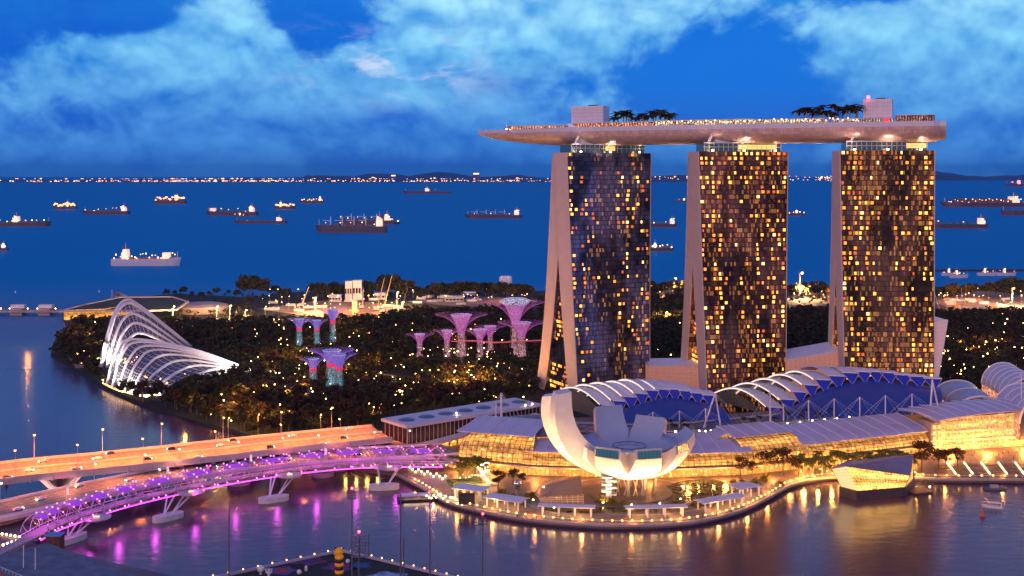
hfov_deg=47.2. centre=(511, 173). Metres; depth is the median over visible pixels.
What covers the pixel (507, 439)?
glass vault
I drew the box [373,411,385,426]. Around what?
garden tree
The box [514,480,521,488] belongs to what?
globe sculpture
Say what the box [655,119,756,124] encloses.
pool pavilion
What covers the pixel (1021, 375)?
stay mast
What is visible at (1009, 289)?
rain tree
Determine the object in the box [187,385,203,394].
garden tree
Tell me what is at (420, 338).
supertree
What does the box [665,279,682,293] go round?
rain tree
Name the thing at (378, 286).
rain tree
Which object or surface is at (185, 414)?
ground
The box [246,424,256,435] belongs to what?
garden tree
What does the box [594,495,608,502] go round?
shrub
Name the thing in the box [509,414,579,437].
round hall
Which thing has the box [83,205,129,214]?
cargo ship
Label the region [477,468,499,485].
stair wall
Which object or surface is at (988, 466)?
event steps
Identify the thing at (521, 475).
broad tree
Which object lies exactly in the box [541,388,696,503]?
museum
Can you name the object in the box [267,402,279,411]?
garden tree
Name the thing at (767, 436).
glass vault
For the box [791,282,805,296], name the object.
rain tree
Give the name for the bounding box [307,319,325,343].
supertree
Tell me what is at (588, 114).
plant block
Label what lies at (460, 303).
container
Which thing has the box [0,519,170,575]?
quay
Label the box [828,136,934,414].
hotel tower
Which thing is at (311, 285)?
rain tree
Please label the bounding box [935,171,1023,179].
hills
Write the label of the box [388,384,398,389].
garden tree
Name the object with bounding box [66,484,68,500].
banner post
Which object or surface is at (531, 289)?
rain tree
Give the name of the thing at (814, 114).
palm tree
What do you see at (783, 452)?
broad tree
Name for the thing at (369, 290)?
rain tree
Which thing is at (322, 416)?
garden tree
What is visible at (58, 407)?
water
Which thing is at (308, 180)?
shore lights
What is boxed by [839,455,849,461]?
palm tree
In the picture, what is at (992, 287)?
rain tree
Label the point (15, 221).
cargo ship
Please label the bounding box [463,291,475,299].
depot shed
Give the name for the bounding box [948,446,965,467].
broad tree
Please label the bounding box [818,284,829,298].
rain tree
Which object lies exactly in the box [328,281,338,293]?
rain tree
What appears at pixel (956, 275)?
craft
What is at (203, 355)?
flower conservatory
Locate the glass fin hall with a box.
[935,317,947,376]
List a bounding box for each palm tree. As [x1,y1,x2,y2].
[454,465,461,477]
[455,457,466,474]
[460,463,469,477]
[461,459,472,476]
[466,459,477,477]
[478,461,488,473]
[479,457,488,461]
[608,116,620,121]
[611,111,624,121]
[616,113,626,121]
[621,111,634,121]
[630,116,641,121]
[637,113,650,120]
[649,113,662,120]
[653,109,666,120]
[662,114,673,119]
[663,112,679,119]
[789,109,804,119]
[798,107,814,118]
[800,458,807,475]
[801,459,813,475]
[806,458,816,476]
[807,110,823,117]
[809,456,819,475]
[811,451,824,468]
[812,105,827,120]
[816,111,832,121]
[816,459,827,476]
[822,456,833,472]
[824,110,837,121]
[825,463,833,476]
[828,104,841,118]
[828,451,838,466]
[829,112,842,118]
[836,451,845,462]
[837,108,854,118]
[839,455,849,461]
[840,104,859,118]
[848,105,864,117]
[851,106,864,117]
[860,452,868,457]
[875,450,886,454]
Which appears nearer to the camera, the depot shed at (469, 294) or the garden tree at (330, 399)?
the garden tree at (330, 399)
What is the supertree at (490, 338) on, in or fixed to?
on the ground at (185, 414)
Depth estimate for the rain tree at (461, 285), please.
1554.41 m
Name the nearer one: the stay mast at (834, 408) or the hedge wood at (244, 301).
the stay mast at (834, 408)
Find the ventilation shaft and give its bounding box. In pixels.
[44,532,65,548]
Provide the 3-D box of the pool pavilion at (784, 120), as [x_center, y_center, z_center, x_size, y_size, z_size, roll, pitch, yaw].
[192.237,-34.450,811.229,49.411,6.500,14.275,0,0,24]
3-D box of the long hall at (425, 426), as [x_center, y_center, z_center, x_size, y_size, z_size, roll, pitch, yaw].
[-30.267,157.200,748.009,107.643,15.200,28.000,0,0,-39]
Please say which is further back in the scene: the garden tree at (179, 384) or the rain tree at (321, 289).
the rain tree at (321, 289)
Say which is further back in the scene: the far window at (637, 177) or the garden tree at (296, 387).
the far window at (637, 177)
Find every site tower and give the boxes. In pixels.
[345,280,352,299]
[352,280,361,299]
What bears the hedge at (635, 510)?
on the promenade
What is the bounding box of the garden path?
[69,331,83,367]
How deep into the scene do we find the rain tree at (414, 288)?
1574.46 m
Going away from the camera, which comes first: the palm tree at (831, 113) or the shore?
the palm tree at (831, 113)
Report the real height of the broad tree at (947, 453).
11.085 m
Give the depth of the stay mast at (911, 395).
716.89 m
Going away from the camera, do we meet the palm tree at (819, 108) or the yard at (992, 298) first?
the palm tree at (819, 108)
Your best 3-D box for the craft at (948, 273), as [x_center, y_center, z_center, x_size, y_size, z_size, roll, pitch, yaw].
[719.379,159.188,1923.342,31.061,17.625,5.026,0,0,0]
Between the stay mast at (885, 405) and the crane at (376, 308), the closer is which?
the stay mast at (885, 405)
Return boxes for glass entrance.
[539,476,583,503]
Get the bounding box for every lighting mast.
[228,501,229,575]
[347,487,356,575]
[351,531,368,575]
[400,497,400,575]
[403,537,404,575]
[429,500,430,575]
[478,513,486,575]
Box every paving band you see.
[515,475,744,520]
[537,476,716,514]
[563,478,689,508]
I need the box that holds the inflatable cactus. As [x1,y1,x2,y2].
[265,568,271,575]
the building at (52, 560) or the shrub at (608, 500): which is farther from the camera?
the shrub at (608, 500)
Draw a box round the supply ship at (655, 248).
[650,241,672,250]
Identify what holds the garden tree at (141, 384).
on the ground at (185, 414)
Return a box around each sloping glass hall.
[645,358,698,397]
[785,342,838,401]
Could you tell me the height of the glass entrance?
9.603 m
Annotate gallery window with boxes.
[550,303,566,388]
[691,322,697,362]
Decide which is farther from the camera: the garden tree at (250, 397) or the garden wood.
the garden wood
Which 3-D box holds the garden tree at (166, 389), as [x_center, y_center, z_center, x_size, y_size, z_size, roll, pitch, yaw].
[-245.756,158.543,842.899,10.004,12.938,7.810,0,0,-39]
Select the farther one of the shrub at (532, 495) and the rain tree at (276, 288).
the rain tree at (276, 288)
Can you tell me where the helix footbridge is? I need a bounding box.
[0,446,459,554]
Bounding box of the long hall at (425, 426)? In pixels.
[381,398,540,444]
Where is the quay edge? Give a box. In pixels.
[396,473,1023,526]
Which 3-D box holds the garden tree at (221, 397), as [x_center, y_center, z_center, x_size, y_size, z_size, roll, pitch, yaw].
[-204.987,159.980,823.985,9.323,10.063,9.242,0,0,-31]
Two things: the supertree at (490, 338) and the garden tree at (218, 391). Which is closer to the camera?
the garden tree at (218, 391)
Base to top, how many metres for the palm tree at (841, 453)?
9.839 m
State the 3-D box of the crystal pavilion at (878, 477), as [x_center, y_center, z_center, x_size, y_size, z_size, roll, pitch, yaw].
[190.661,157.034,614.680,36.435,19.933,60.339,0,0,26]
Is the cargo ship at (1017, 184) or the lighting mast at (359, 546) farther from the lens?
the cargo ship at (1017, 184)
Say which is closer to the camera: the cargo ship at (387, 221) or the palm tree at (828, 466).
the palm tree at (828, 466)
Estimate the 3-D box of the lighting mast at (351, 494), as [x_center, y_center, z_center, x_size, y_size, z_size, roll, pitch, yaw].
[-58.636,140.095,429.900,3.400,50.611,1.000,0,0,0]
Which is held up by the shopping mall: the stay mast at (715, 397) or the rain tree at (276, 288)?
the stay mast at (715, 397)
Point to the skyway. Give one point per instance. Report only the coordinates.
(507, 342)
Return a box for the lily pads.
[670,481,725,499]
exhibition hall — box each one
[559,379,730,422]
[714,366,941,422]
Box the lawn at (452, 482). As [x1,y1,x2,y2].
[446,478,482,486]
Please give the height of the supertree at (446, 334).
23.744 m
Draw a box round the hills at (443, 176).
[301,172,686,179]
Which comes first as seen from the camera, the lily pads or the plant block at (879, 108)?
the lily pads
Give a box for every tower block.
[391,174,396,180]
[473,172,479,180]
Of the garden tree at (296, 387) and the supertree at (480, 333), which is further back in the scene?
the supertree at (480, 333)
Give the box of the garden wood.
[48,303,540,394]
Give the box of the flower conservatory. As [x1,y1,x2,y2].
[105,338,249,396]
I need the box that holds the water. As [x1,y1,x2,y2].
[0,177,1023,575]
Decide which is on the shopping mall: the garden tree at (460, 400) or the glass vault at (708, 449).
the glass vault at (708, 449)
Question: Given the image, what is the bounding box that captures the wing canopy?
[708,427,731,438]
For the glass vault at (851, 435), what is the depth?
681.38 m
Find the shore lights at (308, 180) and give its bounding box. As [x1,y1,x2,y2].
[0,176,831,181]
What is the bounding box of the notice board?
[459,493,474,505]
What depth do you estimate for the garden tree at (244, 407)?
755.45 m
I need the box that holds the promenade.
[348,412,1023,528]
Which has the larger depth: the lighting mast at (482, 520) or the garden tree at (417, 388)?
the garden tree at (417, 388)
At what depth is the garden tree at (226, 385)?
847.46 m
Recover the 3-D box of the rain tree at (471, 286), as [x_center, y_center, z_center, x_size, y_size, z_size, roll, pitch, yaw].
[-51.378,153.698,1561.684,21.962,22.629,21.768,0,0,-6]
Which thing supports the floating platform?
on the water
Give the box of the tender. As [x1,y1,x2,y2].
[234,212,246,216]
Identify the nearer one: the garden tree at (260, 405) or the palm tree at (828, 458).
the palm tree at (828, 458)
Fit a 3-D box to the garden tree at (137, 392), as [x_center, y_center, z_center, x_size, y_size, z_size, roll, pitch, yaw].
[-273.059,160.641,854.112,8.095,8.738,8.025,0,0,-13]
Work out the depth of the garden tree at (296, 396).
794.06 m
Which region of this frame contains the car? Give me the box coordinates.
[13,507,23,510]
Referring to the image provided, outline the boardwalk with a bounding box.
[430,475,813,522]
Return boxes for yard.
[258,300,407,316]
[407,296,537,306]
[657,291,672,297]
[787,292,828,305]
[935,291,1023,312]
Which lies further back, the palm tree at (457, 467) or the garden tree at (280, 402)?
the garden tree at (280, 402)
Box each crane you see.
[298,287,308,305]
[373,277,384,310]
[379,276,391,312]
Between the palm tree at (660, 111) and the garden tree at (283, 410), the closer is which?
the garden tree at (283, 410)
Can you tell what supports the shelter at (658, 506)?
on the promenade
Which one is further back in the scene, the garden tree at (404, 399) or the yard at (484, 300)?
the yard at (484, 300)
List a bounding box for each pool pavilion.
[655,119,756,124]
[753,118,826,123]
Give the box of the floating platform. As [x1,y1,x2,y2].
[231,553,438,575]
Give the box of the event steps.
[933,463,1023,476]
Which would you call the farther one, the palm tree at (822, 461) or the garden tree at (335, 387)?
the garden tree at (335, 387)
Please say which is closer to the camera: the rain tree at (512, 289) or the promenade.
the promenade
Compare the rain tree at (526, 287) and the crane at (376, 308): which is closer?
the crane at (376, 308)
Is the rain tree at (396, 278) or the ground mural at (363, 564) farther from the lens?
the rain tree at (396, 278)
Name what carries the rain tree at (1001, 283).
on the ground at (185, 414)
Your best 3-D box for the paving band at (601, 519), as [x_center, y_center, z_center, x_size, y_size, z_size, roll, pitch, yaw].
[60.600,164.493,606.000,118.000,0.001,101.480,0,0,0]
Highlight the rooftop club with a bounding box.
[896,114,934,120]
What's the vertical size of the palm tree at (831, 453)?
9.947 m
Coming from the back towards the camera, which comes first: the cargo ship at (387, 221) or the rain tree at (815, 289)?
the cargo ship at (387, 221)
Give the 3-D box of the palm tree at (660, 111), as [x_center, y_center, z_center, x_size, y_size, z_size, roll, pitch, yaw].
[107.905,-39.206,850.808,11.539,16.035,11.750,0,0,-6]
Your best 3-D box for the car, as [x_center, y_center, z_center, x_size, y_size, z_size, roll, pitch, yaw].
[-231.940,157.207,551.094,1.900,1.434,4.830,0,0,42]
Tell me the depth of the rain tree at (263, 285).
1551.19 m
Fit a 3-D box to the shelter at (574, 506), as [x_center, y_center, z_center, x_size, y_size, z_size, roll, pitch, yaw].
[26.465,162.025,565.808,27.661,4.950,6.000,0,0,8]
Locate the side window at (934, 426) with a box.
[933,425,940,449]
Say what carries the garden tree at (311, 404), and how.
on the ground at (185, 414)
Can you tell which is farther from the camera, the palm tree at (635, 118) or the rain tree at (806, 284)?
the rain tree at (806, 284)
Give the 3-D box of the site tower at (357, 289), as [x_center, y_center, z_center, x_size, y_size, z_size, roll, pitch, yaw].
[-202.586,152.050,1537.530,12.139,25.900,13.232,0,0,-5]
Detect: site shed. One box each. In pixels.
[329,294,341,301]
[374,292,385,299]
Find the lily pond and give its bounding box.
[665,479,729,501]
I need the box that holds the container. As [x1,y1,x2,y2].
[456,302,465,304]
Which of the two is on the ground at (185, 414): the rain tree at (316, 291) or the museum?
the rain tree at (316, 291)
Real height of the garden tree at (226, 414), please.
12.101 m
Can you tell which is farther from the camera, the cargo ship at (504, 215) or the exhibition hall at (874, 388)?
the cargo ship at (504, 215)
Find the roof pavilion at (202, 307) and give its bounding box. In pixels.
[176,301,228,314]
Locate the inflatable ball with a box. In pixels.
[257,565,263,574]
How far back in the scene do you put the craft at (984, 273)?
1921.37 m
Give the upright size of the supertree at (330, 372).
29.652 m
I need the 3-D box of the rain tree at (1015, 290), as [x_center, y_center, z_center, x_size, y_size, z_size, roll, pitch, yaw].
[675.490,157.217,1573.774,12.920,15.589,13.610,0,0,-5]
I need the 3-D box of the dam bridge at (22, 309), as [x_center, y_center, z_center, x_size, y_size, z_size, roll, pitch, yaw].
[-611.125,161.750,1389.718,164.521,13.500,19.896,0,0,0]
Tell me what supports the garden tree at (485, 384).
on the ground at (185, 414)
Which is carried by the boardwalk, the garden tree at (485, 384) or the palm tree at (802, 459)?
the palm tree at (802, 459)
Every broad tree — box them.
[492,470,505,488]
[508,468,519,484]
[518,472,525,484]
[734,455,748,475]
[747,460,757,470]
[753,450,776,475]
[772,446,795,474]
[791,457,802,475]
[912,439,935,471]
[931,448,946,468]
[939,449,952,467]
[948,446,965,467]
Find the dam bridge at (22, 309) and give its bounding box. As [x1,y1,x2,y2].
[0,304,62,314]
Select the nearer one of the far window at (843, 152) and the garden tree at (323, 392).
the far window at (843, 152)
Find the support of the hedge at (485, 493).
on the promenade
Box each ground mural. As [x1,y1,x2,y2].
[270,566,296,574]
[290,557,326,564]
[321,563,357,570]
[350,561,370,569]
[367,571,407,575]
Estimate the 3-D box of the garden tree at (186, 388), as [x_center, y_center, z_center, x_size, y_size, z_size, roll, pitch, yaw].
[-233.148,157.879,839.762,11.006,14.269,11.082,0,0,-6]
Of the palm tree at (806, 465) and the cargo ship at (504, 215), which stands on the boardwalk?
the palm tree at (806, 465)
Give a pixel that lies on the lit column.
(354, 306)
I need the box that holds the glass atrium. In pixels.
[898,398,1023,449]
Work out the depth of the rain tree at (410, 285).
1546.51 m
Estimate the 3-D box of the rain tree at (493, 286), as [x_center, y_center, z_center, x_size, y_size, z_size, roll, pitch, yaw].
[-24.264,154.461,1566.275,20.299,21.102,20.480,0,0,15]
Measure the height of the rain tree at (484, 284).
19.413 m
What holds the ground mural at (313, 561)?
on the floating platform
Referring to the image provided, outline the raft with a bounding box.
[982,485,1006,489]
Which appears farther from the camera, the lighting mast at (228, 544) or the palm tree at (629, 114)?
the palm tree at (629, 114)
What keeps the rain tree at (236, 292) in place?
on the ground at (185, 414)
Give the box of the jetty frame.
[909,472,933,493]
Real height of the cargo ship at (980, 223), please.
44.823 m
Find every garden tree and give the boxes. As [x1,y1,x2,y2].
[132,389,141,395]
[134,380,150,401]
[146,387,156,399]
[150,380,165,400]
[160,395,168,406]
[163,386,172,403]
[168,389,184,409]
[176,380,192,389]
[176,398,185,410]
[179,384,192,395]
[180,383,193,390]
[184,395,193,412]
[184,401,193,411]
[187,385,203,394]
[188,392,202,414]
[194,403,201,415]
[197,385,209,393]
[198,393,218,406]
[198,404,212,419]
[204,407,216,420]
[210,400,222,418]
[213,386,228,396]
[215,404,226,422]
[217,394,226,401]
[219,381,231,401]
[220,409,234,426]
[223,401,239,420]
[225,382,235,395]
[226,395,238,404]
[226,407,236,424]
[230,383,246,393]
[231,409,249,431]
[234,393,247,403]
[234,404,254,429]
[245,399,256,412]
[246,394,262,415]
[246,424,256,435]
[247,381,262,392]
[249,401,265,411]
[251,417,260,429]
[252,420,266,433]
[253,390,267,401]
[255,400,269,417]
[259,418,272,433]
[262,385,275,395]
[266,391,283,401]
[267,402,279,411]
[269,410,279,417]
[271,415,281,431]
[271,418,283,432]
[272,399,285,410]
[276,384,289,391]
[277,403,296,414]
[278,407,295,430]
[279,388,294,397]
[282,412,297,431]
[283,394,295,404]
[285,421,296,431]
[286,403,299,410]
[289,393,306,415]
[290,384,305,394]
[293,416,306,430]
[296,384,309,391]
[299,405,312,428]
[303,402,320,417]
[305,398,313,402]
[305,417,319,429]
[307,379,321,390]
[307,386,321,395]
[313,387,329,404]
[313,405,330,427]
[314,397,323,405]
[317,413,327,428]
[321,413,330,427]
[322,418,335,426]
[326,396,337,411]
[327,383,341,391]
[329,411,340,425]
[331,399,343,422]
[337,400,354,424]
[339,412,348,420]
[341,378,357,388]
[341,413,353,425]
[342,389,349,397]
[355,403,368,409]
[358,398,372,407]
[361,416,373,424]
[364,412,374,419]
[365,406,377,414]
[368,401,378,409]
[371,397,382,408]
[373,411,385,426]
[376,380,387,388]
[377,388,395,399]
[377,405,389,422]
[383,398,397,416]
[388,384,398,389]
[389,400,401,415]
[391,389,403,400]
[396,398,404,410]
[398,396,407,411]
[403,394,411,400]
[408,389,418,398]
[412,383,425,401]
[412,401,421,409]
[418,392,430,408]
[419,397,428,411]
[421,381,430,390]
[422,400,432,410]
[427,384,443,406]
[427,388,441,409]
[439,395,455,407]
[442,381,455,393]
[442,398,451,407]
[452,386,468,405]
[453,395,467,405]
[465,381,479,403]
[465,390,481,401]
[475,381,492,394]
[475,390,485,402]
[482,394,491,401]
[487,386,500,400]
[493,383,504,392]
[501,387,511,398]
[505,383,519,397]
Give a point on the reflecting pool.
(603, 510)
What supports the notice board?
on the boardwalk
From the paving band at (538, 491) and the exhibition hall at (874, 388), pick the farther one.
the exhibition hall at (874, 388)
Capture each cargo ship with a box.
[0,212,50,225]
[0,241,8,250]
[53,200,76,208]
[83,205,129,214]
[154,194,186,203]
[206,205,258,215]
[234,216,286,223]
[274,202,295,208]
[300,197,323,202]
[315,211,387,232]
[337,213,395,224]
[403,187,450,193]
[465,207,521,217]
[651,217,676,226]
[788,209,805,215]
[935,216,987,227]
[940,192,1023,206]
[1000,206,1023,215]
[1005,179,1023,186]
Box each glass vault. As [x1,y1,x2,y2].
[457,415,543,464]
[524,435,584,466]
[666,432,754,467]
[716,421,803,463]
[780,412,929,458]
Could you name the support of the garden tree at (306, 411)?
on the ground at (185, 414)
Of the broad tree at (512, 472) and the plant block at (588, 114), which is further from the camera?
the plant block at (588, 114)
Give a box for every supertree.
[287,317,310,345]
[301,357,323,385]
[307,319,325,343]
[310,347,353,387]
[319,307,345,341]
[322,352,355,390]
[406,332,432,356]
[434,328,456,356]
[435,311,487,356]
[463,327,497,357]
[475,324,503,349]
[487,297,544,354]
[498,319,542,356]
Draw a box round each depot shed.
[445,295,463,301]
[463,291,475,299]
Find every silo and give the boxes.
[499,276,504,293]
[507,276,511,293]
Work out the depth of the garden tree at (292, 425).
744.06 m
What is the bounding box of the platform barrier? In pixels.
[216,549,452,575]
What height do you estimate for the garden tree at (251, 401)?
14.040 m
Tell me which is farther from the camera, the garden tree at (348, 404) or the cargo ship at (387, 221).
the cargo ship at (387, 221)
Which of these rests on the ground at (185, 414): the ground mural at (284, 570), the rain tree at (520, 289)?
the rain tree at (520, 289)
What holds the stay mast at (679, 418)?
on the shopping mall
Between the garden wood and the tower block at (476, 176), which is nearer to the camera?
the garden wood
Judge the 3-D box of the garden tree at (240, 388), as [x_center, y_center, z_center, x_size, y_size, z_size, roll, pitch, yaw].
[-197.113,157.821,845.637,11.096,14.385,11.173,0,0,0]
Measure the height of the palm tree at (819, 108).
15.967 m
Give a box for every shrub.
[498,488,509,493]
[526,490,537,497]
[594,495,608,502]
[604,495,615,504]
[605,498,618,504]
[750,477,762,483]
[758,475,769,480]
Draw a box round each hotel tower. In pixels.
[537,136,650,400]
[681,134,787,412]
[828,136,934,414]
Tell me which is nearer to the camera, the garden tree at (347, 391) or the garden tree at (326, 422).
the garden tree at (326, 422)
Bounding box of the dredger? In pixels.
[111,243,180,265]
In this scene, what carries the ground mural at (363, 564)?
on the floating platform
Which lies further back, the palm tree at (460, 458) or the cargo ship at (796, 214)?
the cargo ship at (796, 214)
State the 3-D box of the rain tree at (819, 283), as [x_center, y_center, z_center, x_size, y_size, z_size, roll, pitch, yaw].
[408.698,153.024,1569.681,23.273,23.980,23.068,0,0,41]
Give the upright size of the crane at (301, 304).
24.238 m
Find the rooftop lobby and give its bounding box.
[832,118,893,121]
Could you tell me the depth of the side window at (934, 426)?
690.09 m
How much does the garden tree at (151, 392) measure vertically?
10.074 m
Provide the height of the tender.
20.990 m
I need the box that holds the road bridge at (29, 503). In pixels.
[0,443,457,521]
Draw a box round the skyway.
[451,340,541,357]
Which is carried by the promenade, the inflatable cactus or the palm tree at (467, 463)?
the palm tree at (467, 463)
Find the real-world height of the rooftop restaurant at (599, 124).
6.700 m
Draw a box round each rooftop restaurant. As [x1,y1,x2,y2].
[508,125,567,132]
[574,121,654,126]
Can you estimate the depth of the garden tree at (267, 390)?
832.99 m
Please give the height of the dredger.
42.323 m
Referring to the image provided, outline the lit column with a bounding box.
[352,300,356,314]
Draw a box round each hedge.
[458,490,486,495]
[541,507,589,510]
[620,507,671,512]
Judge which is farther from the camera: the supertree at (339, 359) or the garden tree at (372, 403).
the supertree at (339, 359)
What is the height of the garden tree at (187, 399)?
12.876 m
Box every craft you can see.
[941,267,959,275]
[949,269,967,277]
[977,267,995,275]
[996,267,1015,275]
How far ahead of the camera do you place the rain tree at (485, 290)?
1564.38 m
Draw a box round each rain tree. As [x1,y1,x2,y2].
[178,286,187,291]
[233,289,240,294]
[235,280,248,296]
[237,273,259,296]
[248,277,270,297]
[271,285,281,291]
[276,289,283,294]
[282,287,292,297]
[307,282,314,290]
[313,281,328,296]
[313,288,320,293]
[318,287,327,297]
[323,284,334,293]
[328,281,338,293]
[334,283,344,293]
[364,281,376,296]
[365,287,372,297]
[373,281,387,291]
[376,273,397,294]
[385,274,401,295]
[386,281,392,295]
[395,278,416,296]
[396,285,407,293]
[411,286,420,291]
[418,287,425,294]
[423,289,430,294]
[429,281,447,292]
[447,282,461,294]
[453,280,468,291]
[466,281,480,290]
[474,286,482,294]
[480,281,491,289]
[483,287,491,296]
[487,282,500,291]
[497,281,508,295]
[502,285,509,292]
[507,285,517,296]
[514,283,526,296]
[521,284,531,296]
[526,286,535,297]
[650,285,660,292]
[652,282,665,292]
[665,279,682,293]
[673,288,681,292]
[787,283,794,292]
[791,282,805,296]
[797,281,810,296]
[804,286,813,293]
[807,285,818,293]
[809,280,825,294]
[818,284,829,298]
[945,282,960,297]
[958,284,972,297]
[966,282,980,291]
[981,281,998,291]
[995,281,1009,296]
[999,276,1021,296]
[1001,286,1012,292]
[1010,278,1023,296]
[1012,287,1020,292]
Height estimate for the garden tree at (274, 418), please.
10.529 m
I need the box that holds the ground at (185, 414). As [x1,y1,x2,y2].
[51,286,1023,446]
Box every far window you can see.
[571,176,648,375]
[701,152,785,399]
[842,151,933,375]
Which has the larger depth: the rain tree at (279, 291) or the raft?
the rain tree at (279, 291)
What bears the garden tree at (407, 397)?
on the ground at (185, 414)
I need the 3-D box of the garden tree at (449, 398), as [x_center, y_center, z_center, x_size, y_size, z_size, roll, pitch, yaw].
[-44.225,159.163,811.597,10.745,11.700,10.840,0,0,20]
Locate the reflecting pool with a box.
[540,507,627,512]
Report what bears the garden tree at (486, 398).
on the ground at (185, 414)
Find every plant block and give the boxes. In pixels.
[571,105,608,123]
[863,96,892,117]
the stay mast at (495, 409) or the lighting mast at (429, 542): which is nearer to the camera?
the lighting mast at (429, 542)
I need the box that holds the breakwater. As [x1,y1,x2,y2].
[935,269,1023,271]
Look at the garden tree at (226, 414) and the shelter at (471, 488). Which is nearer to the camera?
the shelter at (471, 488)
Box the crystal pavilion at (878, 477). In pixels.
[831,455,914,499]
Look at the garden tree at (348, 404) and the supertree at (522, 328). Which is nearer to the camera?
the garden tree at (348, 404)
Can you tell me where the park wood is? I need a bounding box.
[531,291,1023,388]
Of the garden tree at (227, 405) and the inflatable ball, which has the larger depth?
the garden tree at (227, 405)
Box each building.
[0,543,134,575]
[59,296,188,319]
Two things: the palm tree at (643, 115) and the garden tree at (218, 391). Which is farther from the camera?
the palm tree at (643, 115)
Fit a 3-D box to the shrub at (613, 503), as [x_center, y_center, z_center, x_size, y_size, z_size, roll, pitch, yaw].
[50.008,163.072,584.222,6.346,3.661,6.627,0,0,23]
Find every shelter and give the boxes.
[452,483,491,500]
[483,492,529,510]
[538,503,595,516]
[623,504,687,517]
[693,492,746,511]
[728,482,762,498]
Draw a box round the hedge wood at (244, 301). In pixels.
[163,291,828,318]
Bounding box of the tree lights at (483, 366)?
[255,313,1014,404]
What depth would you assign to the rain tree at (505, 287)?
1564.11 m
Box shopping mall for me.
[443,409,935,477]
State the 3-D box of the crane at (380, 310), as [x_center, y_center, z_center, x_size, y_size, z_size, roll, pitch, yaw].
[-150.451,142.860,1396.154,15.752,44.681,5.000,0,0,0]
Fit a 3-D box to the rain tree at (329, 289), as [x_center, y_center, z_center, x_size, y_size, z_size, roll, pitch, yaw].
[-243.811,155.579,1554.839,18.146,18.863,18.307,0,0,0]
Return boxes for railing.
[404,473,1021,520]
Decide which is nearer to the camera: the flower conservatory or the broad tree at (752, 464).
the broad tree at (752, 464)
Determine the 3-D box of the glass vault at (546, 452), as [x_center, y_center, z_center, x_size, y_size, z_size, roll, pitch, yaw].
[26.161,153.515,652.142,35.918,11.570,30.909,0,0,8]
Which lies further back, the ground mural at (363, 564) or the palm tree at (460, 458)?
the palm tree at (460, 458)
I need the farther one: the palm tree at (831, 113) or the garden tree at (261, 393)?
the garden tree at (261, 393)
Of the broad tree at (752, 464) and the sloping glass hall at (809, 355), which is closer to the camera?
the broad tree at (752, 464)
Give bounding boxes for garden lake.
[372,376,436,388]
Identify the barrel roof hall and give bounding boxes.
[938,379,998,415]
[981,362,1023,397]
[996,382,1023,439]
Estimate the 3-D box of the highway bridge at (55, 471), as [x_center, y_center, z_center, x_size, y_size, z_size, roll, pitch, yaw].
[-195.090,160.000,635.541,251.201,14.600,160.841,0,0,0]
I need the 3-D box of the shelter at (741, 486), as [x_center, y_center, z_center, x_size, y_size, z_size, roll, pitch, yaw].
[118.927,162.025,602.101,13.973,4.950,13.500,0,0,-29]
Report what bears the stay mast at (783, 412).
on the shopping mall
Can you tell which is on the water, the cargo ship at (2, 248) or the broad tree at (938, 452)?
the cargo ship at (2, 248)
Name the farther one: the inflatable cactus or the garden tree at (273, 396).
the garden tree at (273, 396)
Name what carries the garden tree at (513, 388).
on the ground at (185, 414)
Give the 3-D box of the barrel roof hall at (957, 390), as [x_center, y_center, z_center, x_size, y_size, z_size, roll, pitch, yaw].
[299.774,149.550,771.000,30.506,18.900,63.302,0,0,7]
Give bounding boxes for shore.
[0,178,686,181]
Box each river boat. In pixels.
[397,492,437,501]
[982,501,1001,508]
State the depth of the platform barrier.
495.60 m
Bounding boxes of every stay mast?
[492,393,516,416]
[495,402,496,417]
[667,411,701,427]
[689,408,727,427]
[701,393,742,427]
[751,390,796,420]
[764,404,807,420]
[793,400,830,420]
[818,398,855,418]
[844,397,880,415]
[869,395,903,414]
[890,394,923,414]
[929,379,938,406]
[1004,373,1023,402]
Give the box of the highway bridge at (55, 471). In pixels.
[0,424,391,488]
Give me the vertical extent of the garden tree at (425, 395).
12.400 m

